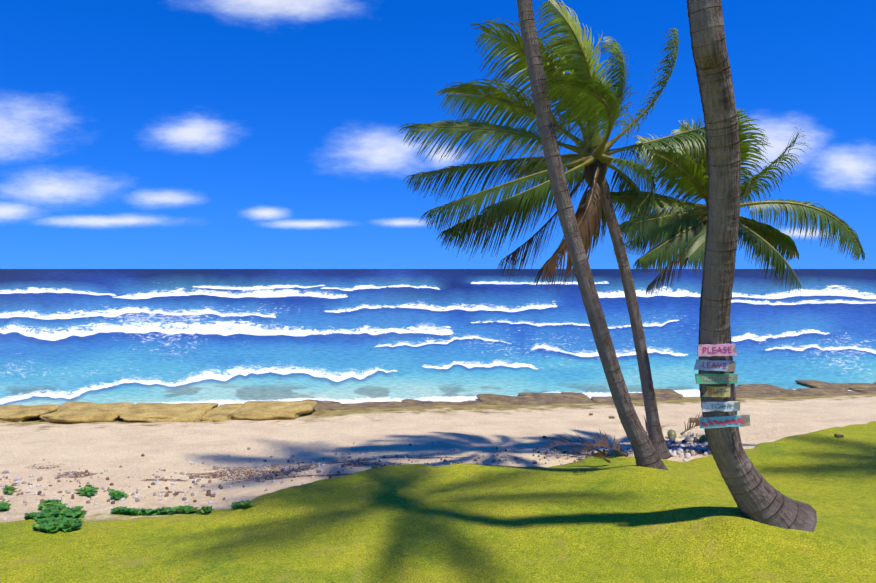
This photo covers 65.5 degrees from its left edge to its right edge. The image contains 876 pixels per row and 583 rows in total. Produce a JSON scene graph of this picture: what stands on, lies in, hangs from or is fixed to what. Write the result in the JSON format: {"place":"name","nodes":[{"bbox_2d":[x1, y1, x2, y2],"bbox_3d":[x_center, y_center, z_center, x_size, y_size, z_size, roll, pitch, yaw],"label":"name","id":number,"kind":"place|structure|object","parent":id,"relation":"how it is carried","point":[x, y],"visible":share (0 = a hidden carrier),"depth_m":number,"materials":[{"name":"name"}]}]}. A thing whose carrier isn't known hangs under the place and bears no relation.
{"place":"outdoors","nodes":[
{"label":"outdoors","id":0,"kind":"place"},
{"bbox_2d":[0,394,875,582],"bbox_3d":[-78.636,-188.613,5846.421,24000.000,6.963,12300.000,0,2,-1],"label":"ground","id":1,"kind":"structure","parent":0,"point":[623,519],"depth_m":8.02,"materials":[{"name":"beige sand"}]},
{"bbox_2d":[0,485,253,532],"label":"creepers","id":2,"kind":"object","parent":1,"relation":"on","point":[51,511],"visible":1,"depth_m":8.03,"materials":[{"name":"green plant"}]},
{"bbox_2d":[0,400,317,423],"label":"ledge rock","id":3,"kind":"object","parent":1,"relation":"on","point":[78,412],"visible":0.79,"depth_m":16.73,"materials":[{"name":"beige stone"}]},
{"bbox_2d":[0,435,710,519],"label":"pebbles","id":4,"kind":"object","parent":1,"relation":"on","point":[684,448],"visible":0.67,"depth_m":10.88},
{"bbox_2d":[397,0,705,458],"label":"palm","id":5,"kind":"object","parent":1,"relation":"on","point":[585,94],"depth_m":10.22,"materials":[{"name":"green plant"}]},
{"bbox_2d":[302,380,875,437],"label":"dark rock","id":6,"kind":"object","parent":1,"relation":"on","point":[819,388],"visible":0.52,"depth_m":19.81,"materials":[{"name":"stone"}]},
{"bbox_2d":[517,0,668,470],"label":"palm","id":7,"kind":"object","parent":1,"relation":"on","point":[645,453],"visible":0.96,"depth_m":8.52,"materials":[{"name":"plant"}]},
{"bbox_2d":[540,411,702,465],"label":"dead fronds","id":8,"kind":"object","parent":1,"relation":"on","point":[591,445],"visible":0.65,"depth_m":10.43,"materials":[{"name":"brown plant"}]},
{"bbox_2d":[611,429,706,456],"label":"coconuts","id":9,"kind":"object","parent":1,"relation":"on","point":[671,432],"visible":0.6,"depth_m":12.06,"materials":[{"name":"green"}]},
{"bbox_2d":[610,108,864,444],"bbox_3d":[4.344,-0.142,10.945,3.364,5.574,3.117,-1,2,-32],"label":"palm","id":10,"kind":"object","parent":1,"relation":"on","point":[677,224],"depth_m":10.55,"materials":[{"name":"green plant"}]},
{"bbox_2d":[687,0,816,531],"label":"palm","id":11,"kind":"object","parent":1,"relation":"on","point":[757,496],"visible":0.88,"depth_m":6.05,"materials":[{"name":"plant"}]},
{"bbox_2d":[694,359,735,371],"bbox_3d":[2.574,0.687,6.335,0.373,0.103,0.021,3,2,4],"label":"sign","id":12,"kind":"object","parent":11,"relation":"attached to","point":[721,365],"visible":1,"depth_m":6.33,"materials":[{"name":"paint"}]},
{"bbox_2d":[702,386,729,396],"bbox_3d":[2.618,0.944,6.415,0.256,0.103,0.022,-1,2,5],"label":"sign","id":13,"kind":"object","parent":11,"relation":"attached to","point":[720,391],"visible":1,"depth_m":6.41,"materials":[{"name":"paint"}]},
{"bbox_2d":[695,373,737,383],"bbox_3d":[2.603,0.816,6.374,0.412,0.098,0.021,1,2,-5],"label":"sign","id":14,"kind":"object","parent":11,"relation":"attached to","point":[703,378],"visible":1,"depth_m":6.37,"materials":[{"name":"paint"}]},
{"bbox_2d":[697,344,736,356],"bbox_3d":[2.579,0.541,6.290,0.364,0.114,0.021,-1,2,-1],"label":"sign","id":15,"kind":"object","parent":11,"relation":"attached to","point":[708,350],"visible":1,"depth_m":6.28,"materials":[{"name":"paint"}]},
{"bbox_2d":[702,401,739,411],"bbox_3d":[2.684,1.090,6.461,0.354,0.097,0.022,-1,2,1],"label":"sign","id":16,"kind":"object","parent":11,"relation":"attached to","point":[726,406],"visible":1,"depth_m":6.45,"materials":[{"name":"paint"}]},
{"bbox_2d":[699,415,749,428],"bbox_3d":[2.738,1.243,6.507,0.466,0.112,0.021,-4,2,5],"label":"sign","id":17,"kind":"object","parent":11,"relation":"attached to","point":[725,421],"visible":1,"depth_m":6.50,"materials":[{"name":"paint"}]},
{"bbox_2d":[0,269,875,405],"bbox_3d":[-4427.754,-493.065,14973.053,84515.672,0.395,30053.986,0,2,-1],"label":"sea","id":18,"kind":"structure","parent":0,"point":[217,336],"depth_m":39.96,"materials":[{"name":"blue liquid"}]},
{"bbox_2d":[0,0,875,268],"label":"sky","id":19,"kind":"structure","parent":0,"point":[135,134],"materials":[{"name":"blue"}]}
]}

